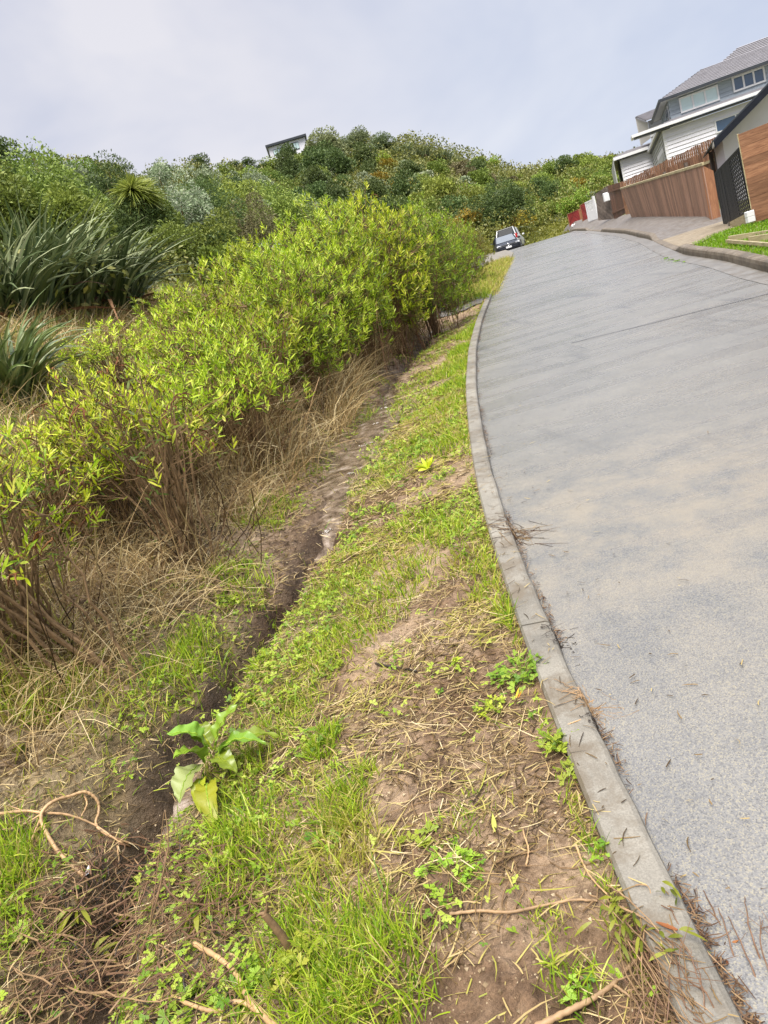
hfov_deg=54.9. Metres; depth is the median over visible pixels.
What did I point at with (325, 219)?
olive bush
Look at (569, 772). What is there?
buttercup clump
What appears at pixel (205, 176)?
dark bush
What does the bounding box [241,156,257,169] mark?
dark spire bush
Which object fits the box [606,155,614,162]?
olive bush
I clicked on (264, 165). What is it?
dark spire bush
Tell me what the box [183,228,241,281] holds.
dark bush
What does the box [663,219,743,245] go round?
driveway
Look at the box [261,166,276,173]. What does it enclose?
olive bush
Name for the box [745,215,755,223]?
white block
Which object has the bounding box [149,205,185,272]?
bush
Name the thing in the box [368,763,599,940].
brush pile
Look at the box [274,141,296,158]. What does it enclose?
dark bush
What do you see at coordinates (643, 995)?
dry grass
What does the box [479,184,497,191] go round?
olive bush
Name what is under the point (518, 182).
olive bush
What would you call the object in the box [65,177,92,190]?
dark bush
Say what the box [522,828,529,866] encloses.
dead stick
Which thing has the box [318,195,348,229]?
dark bush
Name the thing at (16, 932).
buttercup clump
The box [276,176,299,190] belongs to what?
green bush
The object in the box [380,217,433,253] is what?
green bush
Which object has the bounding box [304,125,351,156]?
crest tree
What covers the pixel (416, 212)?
bright bush
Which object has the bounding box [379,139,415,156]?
crest flax
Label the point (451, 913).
dead stick
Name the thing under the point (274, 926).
branch
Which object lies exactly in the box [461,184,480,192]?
olive bush
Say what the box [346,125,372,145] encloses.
crest tree
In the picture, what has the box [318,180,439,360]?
lime shrub
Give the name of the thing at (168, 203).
tree
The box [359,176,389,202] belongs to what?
dark bush
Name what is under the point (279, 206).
tree
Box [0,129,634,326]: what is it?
hillside scrub
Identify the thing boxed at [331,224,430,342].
lime shrub
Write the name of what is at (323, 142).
dark bush
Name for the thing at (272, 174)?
green bush
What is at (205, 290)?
lime shrub
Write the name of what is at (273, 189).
green bush
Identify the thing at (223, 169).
green bush
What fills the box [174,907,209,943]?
leaf spray
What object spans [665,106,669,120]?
window
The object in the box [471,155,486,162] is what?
olive bush
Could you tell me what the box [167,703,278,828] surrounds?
dock plant
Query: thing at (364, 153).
dark bush
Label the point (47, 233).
flax clump
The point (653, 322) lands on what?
road joint
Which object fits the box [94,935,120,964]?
leaf spray
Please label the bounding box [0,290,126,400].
flax clump
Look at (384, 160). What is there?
rust bush
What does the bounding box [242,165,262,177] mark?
olive bush
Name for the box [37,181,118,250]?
tree
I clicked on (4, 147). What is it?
dark bush
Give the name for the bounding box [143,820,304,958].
grass tuft
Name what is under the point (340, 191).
dark bush
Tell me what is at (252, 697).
buttercup clump
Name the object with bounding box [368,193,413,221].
dark bush
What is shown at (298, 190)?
dark bush
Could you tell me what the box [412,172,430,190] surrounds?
green bush
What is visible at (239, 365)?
lime shrub
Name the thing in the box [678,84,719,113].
window
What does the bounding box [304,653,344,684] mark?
buttercup clump
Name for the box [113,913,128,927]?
leaf spray
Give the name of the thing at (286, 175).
dark bush
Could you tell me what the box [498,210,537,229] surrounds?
rust bush
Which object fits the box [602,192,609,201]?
letterbox
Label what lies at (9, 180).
tree
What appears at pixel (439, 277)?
lime shrub
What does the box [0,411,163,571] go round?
lime shrub
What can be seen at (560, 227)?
rough grass
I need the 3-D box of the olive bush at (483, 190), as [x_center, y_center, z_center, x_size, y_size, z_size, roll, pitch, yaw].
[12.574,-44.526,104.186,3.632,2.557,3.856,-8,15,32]
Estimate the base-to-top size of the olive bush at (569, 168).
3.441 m
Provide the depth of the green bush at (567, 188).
99.80 m
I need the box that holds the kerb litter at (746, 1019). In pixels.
[477,317,764,1023]
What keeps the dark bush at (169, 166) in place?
on the ground at (526, 995)
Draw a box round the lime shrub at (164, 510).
[56,361,293,590]
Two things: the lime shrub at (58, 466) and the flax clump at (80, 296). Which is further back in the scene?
the flax clump at (80, 296)
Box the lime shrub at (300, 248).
[244,207,378,386]
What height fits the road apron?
1.794 m
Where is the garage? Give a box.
[703,83,767,197]
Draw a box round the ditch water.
[162,348,426,833]
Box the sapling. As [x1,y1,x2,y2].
[446,277,473,324]
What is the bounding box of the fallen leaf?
[491,813,496,831]
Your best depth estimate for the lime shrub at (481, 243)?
23.69 m
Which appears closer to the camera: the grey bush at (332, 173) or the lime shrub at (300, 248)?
the lime shrub at (300, 248)
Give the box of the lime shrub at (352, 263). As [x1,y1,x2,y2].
[265,218,384,366]
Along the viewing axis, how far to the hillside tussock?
137.94 m
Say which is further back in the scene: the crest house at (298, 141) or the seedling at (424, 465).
the crest house at (298, 141)
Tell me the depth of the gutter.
13.60 m
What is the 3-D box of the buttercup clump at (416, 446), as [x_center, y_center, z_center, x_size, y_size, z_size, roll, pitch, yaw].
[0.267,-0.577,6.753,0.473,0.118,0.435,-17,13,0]
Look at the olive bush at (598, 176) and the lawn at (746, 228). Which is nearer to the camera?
the lawn at (746, 228)
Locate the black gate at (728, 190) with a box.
[714,148,750,223]
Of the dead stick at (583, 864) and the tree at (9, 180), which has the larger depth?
the tree at (9, 180)
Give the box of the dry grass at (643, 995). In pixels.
[574,859,767,1023]
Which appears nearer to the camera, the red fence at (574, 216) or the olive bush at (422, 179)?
the red fence at (574, 216)
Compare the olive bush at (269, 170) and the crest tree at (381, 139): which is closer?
the olive bush at (269, 170)
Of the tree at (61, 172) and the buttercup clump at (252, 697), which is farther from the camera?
the tree at (61, 172)
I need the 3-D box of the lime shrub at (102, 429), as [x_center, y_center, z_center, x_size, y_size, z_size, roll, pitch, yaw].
[-2.115,-0.472,5.602,1.138,1.182,1.386,-6,16,38]
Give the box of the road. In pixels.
[477,232,767,1023]
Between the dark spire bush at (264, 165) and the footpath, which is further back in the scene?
the dark spire bush at (264, 165)
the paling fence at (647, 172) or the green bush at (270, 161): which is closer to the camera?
the paling fence at (647, 172)
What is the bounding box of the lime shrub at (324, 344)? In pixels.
[219,232,356,411]
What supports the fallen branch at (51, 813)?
on the ground at (526, 995)
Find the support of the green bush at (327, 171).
on the ground at (526, 995)
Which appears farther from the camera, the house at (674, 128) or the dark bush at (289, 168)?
the dark bush at (289, 168)
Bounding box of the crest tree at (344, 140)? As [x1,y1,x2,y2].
[341,135,357,151]
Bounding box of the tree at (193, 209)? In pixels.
[149,162,216,276]
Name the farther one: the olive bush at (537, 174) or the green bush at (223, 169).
the olive bush at (537, 174)
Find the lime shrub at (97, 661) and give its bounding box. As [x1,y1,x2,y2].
[0,437,138,685]
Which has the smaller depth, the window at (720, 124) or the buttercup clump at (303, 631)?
the buttercup clump at (303, 631)
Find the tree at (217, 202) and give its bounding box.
[167,174,248,260]
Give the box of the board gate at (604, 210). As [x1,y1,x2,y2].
[595,185,613,220]
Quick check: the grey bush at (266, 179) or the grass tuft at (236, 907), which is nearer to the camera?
the grass tuft at (236, 907)
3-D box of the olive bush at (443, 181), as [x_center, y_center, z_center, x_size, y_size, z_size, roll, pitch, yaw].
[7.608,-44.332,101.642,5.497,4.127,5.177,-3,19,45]
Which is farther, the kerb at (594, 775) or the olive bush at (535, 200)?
the olive bush at (535, 200)
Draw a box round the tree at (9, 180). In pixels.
[0,160,55,251]
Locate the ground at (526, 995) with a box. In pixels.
[0,143,767,1023]
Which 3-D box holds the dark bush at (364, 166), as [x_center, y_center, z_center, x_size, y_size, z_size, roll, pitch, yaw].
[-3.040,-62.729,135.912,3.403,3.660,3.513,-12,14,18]
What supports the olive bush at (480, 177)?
on the ground at (526, 995)
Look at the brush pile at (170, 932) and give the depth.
2.36 m
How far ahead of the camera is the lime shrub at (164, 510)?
4.81 m
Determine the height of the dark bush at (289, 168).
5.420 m
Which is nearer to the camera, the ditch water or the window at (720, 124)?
the ditch water
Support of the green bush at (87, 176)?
on the ground at (526, 995)
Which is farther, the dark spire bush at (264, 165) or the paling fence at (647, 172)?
the dark spire bush at (264, 165)
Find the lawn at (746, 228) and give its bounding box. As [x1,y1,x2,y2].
[663,219,767,261]
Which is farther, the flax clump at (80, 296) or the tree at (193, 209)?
the tree at (193, 209)
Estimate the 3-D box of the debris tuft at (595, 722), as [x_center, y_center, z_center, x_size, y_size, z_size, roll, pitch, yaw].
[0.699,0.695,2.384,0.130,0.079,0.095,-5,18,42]
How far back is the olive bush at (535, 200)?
98.85 m
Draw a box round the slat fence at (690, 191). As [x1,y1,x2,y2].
[620,162,720,219]
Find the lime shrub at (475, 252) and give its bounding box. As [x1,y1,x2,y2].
[411,208,493,313]
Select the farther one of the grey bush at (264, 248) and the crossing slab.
the grey bush at (264, 248)
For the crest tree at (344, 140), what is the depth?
158.76 m
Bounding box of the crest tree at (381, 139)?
[369,131,396,150]
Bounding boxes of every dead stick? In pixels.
[375,662,416,671]
[449,898,597,915]
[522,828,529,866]
[534,958,637,1023]
[575,844,611,898]
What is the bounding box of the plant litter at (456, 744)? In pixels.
[0,306,759,1023]
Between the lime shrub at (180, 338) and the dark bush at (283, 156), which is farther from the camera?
the dark bush at (283, 156)
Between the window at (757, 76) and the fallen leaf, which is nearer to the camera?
the fallen leaf
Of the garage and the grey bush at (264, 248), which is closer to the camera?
the garage
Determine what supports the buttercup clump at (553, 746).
on the ground at (526, 995)
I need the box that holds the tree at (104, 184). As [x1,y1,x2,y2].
[83,149,138,224]
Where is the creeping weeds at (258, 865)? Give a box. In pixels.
[0,317,657,1023]
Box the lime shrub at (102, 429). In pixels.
[8,376,191,516]
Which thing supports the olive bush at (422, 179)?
on the ground at (526, 995)
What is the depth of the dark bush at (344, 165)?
128.73 m
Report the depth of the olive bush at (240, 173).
113.84 m
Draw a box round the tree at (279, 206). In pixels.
[247,180,332,245]
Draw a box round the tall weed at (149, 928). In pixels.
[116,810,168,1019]
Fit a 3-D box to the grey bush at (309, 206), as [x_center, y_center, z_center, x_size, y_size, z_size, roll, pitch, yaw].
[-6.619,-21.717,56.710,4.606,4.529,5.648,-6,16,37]
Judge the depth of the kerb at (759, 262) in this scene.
13.84 m
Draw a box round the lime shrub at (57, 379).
[0,353,188,551]
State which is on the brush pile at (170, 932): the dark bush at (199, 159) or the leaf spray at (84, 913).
the leaf spray at (84, 913)
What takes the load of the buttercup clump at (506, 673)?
on the ground at (526, 995)
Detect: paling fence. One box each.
[608,182,625,218]
[620,137,714,214]
[633,148,718,199]
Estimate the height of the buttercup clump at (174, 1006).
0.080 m
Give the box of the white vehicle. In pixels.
[496,226,525,245]
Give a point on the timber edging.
(753, 239)
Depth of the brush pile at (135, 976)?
2.37 m
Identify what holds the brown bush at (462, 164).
on the ground at (526, 995)
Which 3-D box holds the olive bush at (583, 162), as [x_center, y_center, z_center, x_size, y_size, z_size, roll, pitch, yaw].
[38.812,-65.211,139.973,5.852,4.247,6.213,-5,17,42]
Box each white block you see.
[744,210,754,217]
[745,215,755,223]
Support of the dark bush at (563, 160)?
on the ground at (526, 995)
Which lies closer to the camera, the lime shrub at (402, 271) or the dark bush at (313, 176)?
the lime shrub at (402, 271)
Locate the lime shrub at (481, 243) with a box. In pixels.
[436,218,494,284]
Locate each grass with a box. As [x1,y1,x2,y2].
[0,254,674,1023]
[0,257,659,1023]
[0,281,666,1023]
[475,218,571,256]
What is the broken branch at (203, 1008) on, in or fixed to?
on the ground at (526, 995)
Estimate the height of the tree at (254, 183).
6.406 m
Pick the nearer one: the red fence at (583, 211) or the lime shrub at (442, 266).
the lime shrub at (442, 266)
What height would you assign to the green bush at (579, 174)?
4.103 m
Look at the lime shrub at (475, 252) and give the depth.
18.01 m
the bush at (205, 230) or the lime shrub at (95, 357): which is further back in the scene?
the bush at (205, 230)
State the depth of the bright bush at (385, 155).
145.34 m
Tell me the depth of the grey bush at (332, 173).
128.93 m
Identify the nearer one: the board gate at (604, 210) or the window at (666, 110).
the board gate at (604, 210)
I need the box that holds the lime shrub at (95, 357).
[51,311,182,396]
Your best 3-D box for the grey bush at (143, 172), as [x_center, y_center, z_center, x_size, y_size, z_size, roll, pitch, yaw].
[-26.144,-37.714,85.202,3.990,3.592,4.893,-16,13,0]
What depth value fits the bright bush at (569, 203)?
81.82 m
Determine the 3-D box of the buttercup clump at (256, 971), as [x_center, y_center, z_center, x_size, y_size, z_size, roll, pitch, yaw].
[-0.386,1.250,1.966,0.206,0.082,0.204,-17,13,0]
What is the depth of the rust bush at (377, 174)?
129.50 m
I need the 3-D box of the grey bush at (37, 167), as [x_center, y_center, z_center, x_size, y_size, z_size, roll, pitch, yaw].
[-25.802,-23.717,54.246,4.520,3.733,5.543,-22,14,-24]
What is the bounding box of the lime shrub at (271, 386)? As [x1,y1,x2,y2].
[173,333,314,477]
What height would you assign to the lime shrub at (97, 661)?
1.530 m
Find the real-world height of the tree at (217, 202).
5.242 m
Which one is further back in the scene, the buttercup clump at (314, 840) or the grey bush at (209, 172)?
the grey bush at (209, 172)
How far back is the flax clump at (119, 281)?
11.70 m
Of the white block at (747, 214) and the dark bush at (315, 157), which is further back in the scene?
the dark bush at (315, 157)
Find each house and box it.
[265,133,306,158]
[612,36,767,183]
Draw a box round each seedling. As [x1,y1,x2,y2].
[414,457,435,470]
[452,656,462,661]
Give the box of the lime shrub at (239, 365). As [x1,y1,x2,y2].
[157,313,319,468]
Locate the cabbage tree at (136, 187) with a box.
[105,168,172,272]
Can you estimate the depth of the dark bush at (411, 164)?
127.16 m
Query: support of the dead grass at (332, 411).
on the ground at (526, 995)
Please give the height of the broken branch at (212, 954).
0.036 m
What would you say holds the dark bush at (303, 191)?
on the ground at (526, 995)
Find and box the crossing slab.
[420,293,485,319]
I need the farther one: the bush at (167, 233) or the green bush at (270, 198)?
the green bush at (270, 198)
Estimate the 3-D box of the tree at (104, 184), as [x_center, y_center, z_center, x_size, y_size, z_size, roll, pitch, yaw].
[-9.439,-10.255,26.111,2.733,4.546,3.080,-17,13,0]
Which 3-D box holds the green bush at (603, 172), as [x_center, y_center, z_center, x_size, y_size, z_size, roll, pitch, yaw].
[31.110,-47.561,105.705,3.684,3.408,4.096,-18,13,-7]
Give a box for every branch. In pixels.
[0,806,169,906]
[19,790,149,885]
[171,994,276,1023]
[192,941,273,1023]
[256,898,295,952]
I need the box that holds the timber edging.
[725,230,767,246]
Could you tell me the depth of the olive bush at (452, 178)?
109.95 m
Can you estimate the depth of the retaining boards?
17.45 m
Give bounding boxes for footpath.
[563,209,742,239]
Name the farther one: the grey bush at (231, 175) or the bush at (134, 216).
the grey bush at (231, 175)
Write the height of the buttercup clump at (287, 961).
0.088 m
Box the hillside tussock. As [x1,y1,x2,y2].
[175,150,622,267]
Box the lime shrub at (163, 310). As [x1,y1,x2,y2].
[123,278,223,356]
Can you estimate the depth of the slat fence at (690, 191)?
24.73 m
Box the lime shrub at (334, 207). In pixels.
[268,191,413,374]
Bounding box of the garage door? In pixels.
[657,147,665,168]
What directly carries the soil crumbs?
on the ground at (526, 995)
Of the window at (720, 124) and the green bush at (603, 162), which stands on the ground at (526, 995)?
the green bush at (603, 162)
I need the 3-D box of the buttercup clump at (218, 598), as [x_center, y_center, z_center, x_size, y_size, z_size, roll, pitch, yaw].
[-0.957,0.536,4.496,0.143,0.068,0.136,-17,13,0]
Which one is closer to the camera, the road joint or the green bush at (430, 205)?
the road joint
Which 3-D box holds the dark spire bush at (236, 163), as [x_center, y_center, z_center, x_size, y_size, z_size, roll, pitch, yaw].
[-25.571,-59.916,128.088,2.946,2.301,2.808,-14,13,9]
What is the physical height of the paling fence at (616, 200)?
1.830 m
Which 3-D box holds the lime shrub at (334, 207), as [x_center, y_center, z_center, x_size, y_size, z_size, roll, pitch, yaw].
[-0.690,-3.639,12.027,2.182,3.054,2.156,-27,17,-38]
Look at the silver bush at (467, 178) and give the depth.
119.90 m
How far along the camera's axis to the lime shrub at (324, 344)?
9.09 m
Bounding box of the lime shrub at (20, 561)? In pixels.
[0,416,128,709]
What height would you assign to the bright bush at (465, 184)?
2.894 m
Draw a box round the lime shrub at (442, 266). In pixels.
[399,235,464,310]
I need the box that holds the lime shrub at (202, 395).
[79,340,260,509]
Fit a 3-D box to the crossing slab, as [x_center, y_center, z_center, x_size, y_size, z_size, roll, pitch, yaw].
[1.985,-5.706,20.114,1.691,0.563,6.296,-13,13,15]
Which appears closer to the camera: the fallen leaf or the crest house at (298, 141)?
the fallen leaf
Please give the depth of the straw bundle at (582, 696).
2.51 m
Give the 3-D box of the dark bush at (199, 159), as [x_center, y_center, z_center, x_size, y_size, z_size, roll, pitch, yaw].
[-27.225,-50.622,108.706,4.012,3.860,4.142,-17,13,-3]
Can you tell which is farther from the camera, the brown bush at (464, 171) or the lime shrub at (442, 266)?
the brown bush at (464, 171)
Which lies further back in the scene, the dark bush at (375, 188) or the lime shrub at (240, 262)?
the dark bush at (375, 188)
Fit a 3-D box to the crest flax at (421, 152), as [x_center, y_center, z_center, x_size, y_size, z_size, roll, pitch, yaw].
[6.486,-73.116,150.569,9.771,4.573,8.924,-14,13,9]
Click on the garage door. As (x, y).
(660, 157)
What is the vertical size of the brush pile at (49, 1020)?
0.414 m
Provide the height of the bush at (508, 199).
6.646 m
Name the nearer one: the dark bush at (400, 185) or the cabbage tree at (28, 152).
the cabbage tree at (28, 152)
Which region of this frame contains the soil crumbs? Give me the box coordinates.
[0,426,665,1023]
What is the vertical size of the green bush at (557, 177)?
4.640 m
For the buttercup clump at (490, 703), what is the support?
on the ground at (526, 995)
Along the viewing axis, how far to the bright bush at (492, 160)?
165.65 m
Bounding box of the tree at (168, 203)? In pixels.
[115,179,181,239]
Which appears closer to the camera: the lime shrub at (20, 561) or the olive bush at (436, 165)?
the lime shrub at (20, 561)
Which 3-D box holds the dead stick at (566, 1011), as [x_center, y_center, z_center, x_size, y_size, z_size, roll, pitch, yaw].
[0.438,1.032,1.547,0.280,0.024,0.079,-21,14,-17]
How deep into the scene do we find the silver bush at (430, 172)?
118.50 m
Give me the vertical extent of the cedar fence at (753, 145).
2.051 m
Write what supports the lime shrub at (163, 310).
on the ground at (526, 995)
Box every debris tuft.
[538,624,577,665]
[579,712,606,739]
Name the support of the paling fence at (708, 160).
on the footpath
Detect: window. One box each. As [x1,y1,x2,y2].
[293,142,299,149]
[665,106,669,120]
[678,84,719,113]
[714,112,738,133]
[731,66,765,92]
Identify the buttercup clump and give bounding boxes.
[8,919,54,944]
[156,975,218,1023]
[206,951,271,1023]
[215,595,234,607]
[234,685,265,703]
[259,928,339,1010]
[288,629,326,647]
[296,827,340,863]
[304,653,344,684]
[389,437,433,458]
[398,821,438,849]
[413,836,486,905]
[472,694,505,720]
[485,649,548,692]
[537,728,579,757]
[551,969,594,1005]
[553,756,576,785]
[589,836,621,869]
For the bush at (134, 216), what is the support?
on the ground at (526, 995)
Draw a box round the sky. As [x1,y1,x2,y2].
[0,0,767,175]
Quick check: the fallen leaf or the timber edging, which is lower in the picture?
the fallen leaf
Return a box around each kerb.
[466,287,743,1023]
[569,228,767,271]
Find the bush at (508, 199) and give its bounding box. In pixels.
[463,175,536,232]
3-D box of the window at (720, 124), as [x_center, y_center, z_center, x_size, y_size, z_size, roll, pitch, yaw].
[19.647,-21.863,41.247,2.186,0.686,0.090,-12,14,19]
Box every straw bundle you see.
[485,515,557,547]
[550,679,638,729]
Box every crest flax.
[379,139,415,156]
[394,139,435,159]
[427,145,457,163]
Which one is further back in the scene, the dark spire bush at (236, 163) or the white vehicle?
the dark spire bush at (236, 163)
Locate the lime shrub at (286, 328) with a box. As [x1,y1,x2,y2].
[186,280,330,425]
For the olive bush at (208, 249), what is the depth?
22.97 m
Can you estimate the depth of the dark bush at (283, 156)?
135.31 m
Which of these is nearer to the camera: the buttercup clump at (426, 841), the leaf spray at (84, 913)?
the buttercup clump at (426, 841)
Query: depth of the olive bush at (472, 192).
99.11 m
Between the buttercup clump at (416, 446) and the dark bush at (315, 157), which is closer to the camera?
the buttercup clump at (416, 446)
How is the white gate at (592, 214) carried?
on the footpath
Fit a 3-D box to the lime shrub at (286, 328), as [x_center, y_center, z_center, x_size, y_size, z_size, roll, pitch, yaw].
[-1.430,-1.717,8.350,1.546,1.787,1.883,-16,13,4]
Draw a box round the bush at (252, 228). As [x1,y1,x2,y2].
[224,192,300,256]
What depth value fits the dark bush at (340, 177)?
119.70 m
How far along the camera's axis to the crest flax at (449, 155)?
149.95 m
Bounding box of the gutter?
[573,231,767,284]
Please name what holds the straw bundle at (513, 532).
on the kerb at (594, 775)
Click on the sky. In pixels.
(522, 81)
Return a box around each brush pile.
[0,846,210,1023]
[3,813,274,1023]
[28,813,247,1023]
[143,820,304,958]
[318,641,512,717]
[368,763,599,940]
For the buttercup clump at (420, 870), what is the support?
on the ground at (526, 995)
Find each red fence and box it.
[567,209,581,225]
[579,202,587,220]
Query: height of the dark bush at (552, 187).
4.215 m
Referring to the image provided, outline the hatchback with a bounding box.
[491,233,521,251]
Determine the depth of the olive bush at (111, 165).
77.58 m
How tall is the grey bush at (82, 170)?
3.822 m
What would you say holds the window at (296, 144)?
in the crest house at (298, 141)
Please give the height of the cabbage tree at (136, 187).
3.706 m
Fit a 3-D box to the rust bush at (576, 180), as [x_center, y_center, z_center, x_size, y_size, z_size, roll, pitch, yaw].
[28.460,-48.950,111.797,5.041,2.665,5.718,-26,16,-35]
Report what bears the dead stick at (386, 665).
on the ground at (526, 995)
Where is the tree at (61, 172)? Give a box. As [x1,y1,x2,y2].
[0,136,115,239]
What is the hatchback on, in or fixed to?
on the road
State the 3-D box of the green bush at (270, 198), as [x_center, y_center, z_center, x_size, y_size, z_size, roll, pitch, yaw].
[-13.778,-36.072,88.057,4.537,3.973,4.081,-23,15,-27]
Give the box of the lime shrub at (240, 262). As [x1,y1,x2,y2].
[209,227,335,374]
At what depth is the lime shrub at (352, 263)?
11.88 m
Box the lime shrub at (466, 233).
[440,221,481,262]
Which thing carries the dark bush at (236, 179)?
on the ground at (526, 995)
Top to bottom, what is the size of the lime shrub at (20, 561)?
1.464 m
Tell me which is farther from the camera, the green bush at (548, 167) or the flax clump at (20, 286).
the green bush at (548, 167)
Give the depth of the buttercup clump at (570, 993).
1.59 m
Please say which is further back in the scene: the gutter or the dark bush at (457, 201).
the dark bush at (457, 201)
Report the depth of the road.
3.94 m
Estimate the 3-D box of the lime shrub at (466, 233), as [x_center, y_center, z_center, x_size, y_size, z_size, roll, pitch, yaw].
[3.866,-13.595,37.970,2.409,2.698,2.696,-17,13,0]
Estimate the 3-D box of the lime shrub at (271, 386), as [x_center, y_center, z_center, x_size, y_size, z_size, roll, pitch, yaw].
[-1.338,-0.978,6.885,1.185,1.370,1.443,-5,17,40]
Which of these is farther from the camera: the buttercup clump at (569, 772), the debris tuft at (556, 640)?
the debris tuft at (556, 640)
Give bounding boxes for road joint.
[572,302,733,342]
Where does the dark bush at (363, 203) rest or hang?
on the ground at (526, 995)
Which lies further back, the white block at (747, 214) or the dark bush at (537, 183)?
the dark bush at (537, 183)
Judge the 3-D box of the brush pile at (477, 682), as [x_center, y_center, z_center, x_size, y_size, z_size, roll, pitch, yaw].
[0.000,0.699,3.120,1.107,0.171,0.477,-5,17,41]
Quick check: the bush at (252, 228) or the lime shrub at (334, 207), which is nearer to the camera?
the lime shrub at (334, 207)
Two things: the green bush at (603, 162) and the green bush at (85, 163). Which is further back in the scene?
the green bush at (603, 162)
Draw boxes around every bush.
[0,136,21,169]
[1,166,38,203]
[7,147,69,179]
[23,160,59,180]
[64,161,114,185]
[65,156,102,181]
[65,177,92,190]
[78,172,100,188]
[94,161,122,176]
[95,192,176,251]
[127,217,204,280]
[140,170,171,187]
[145,163,172,179]
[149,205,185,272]
[151,157,183,181]
[178,163,208,182]
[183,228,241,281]
[185,206,262,270]
[186,152,209,169]
[188,173,226,198]
[194,239,265,290]
[196,163,221,183]
[211,161,237,180]
[223,170,239,188]
[224,192,300,256]
[231,160,244,170]
[231,176,250,193]
[235,169,250,178]
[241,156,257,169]
[241,167,270,192]
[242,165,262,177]
[253,238,299,272]
[254,172,278,187]
[254,179,284,197]
[255,160,266,169]
[257,191,276,205]
[259,156,277,171]
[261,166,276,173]
[261,169,282,182]
[273,150,303,170]
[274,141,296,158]
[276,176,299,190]
[277,157,303,182]
[279,173,293,182]
[283,188,314,203]
[288,193,332,227]
[291,186,315,206]
[293,150,308,162]
[294,214,331,250]
[298,145,330,178]
[299,164,332,190]
[300,165,331,186]
[305,179,332,199]
[309,139,337,157]
[316,181,349,202]
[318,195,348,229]
[323,147,357,177]
[327,162,339,181]
[336,173,353,190]
[344,191,381,228]
[350,141,377,172]
[353,171,390,192]
[359,159,376,176]
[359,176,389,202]
[364,171,390,181]
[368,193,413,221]
[376,150,390,164]
[377,157,397,170]
[379,204,431,225]
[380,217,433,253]
[386,167,423,199]
[397,159,425,176]
[402,194,447,225]
[410,190,436,205]
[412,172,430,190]
[415,177,434,190]
[418,170,433,177]
[422,173,456,201]
[426,157,449,176]
[432,194,470,223]
[439,207,485,231]
[447,177,461,187]
[449,159,470,170]
[451,166,476,179]
[457,182,476,193]
[459,175,476,185]
[459,186,485,206]
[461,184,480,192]
[463,175,536,232]
[465,157,486,174]
[466,186,486,196]
[467,166,494,184]
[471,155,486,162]
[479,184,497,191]
[486,155,498,165]
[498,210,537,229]
[512,180,533,195]
[524,196,538,213]
[527,175,550,195]
[529,172,552,183]
[532,199,561,225]
[538,159,560,175]
[538,179,560,202]
[546,174,570,196]
[552,154,581,178]
[555,185,592,217]
[557,179,580,199]
[560,177,588,189]
[562,167,579,174]
[567,167,592,178]
[573,151,593,166]
[578,155,604,169]
[582,172,619,193]
[587,156,617,178]
[589,165,611,180]
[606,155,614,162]
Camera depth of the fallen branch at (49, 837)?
2.86 m
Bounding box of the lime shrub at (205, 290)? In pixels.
[157,252,282,365]
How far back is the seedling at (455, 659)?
2.97 m
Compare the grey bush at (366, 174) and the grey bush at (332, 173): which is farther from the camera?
the grey bush at (332, 173)
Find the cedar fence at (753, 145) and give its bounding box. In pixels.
[737,123,767,222]
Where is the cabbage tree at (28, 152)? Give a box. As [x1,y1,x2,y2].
[20,147,37,168]
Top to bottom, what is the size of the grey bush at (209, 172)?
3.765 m
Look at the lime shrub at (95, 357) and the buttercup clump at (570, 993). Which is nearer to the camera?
the buttercup clump at (570, 993)
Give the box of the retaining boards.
[728,215,748,226]
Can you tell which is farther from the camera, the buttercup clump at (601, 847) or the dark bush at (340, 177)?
the dark bush at (340, 177)
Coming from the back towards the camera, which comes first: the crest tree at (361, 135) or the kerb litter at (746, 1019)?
the crest tree at (361, 135)
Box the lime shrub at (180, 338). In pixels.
[138,289,239,395]
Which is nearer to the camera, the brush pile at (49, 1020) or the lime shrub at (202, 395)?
the brush pile at (49, 1020)
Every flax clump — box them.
[0,183,154,298]
[0,200,186,311]
[0,212,152,324]
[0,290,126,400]
[1,214,198,318]
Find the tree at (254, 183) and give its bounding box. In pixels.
[206,173,267,238]
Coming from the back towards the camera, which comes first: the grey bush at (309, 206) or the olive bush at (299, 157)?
the olive bush at (299, 157)
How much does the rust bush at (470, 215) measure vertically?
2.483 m
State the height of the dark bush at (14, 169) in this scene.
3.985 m
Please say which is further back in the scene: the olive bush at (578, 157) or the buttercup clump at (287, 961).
the olive bush at (578, 157)
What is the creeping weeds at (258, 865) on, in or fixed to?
on the ground at (526, 995)
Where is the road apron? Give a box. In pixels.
[466,250,512,267]
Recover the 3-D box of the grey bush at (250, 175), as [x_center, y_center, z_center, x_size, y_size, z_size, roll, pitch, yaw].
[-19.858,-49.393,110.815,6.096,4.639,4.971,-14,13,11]
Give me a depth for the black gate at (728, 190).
17.72 m
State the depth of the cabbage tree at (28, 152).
53.62 m
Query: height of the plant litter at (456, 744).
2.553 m
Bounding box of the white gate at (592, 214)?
[585,196,597,221]
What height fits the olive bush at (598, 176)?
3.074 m
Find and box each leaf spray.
[8,742,25,763]
[49,906,91,942]
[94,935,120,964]
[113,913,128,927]
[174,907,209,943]
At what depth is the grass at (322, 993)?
2.63 m
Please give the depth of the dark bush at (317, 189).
102.92 m
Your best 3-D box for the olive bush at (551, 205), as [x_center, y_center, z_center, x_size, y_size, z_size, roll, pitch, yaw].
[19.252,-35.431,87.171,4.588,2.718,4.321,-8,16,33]
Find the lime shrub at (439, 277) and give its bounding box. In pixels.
[357,190,472,345]

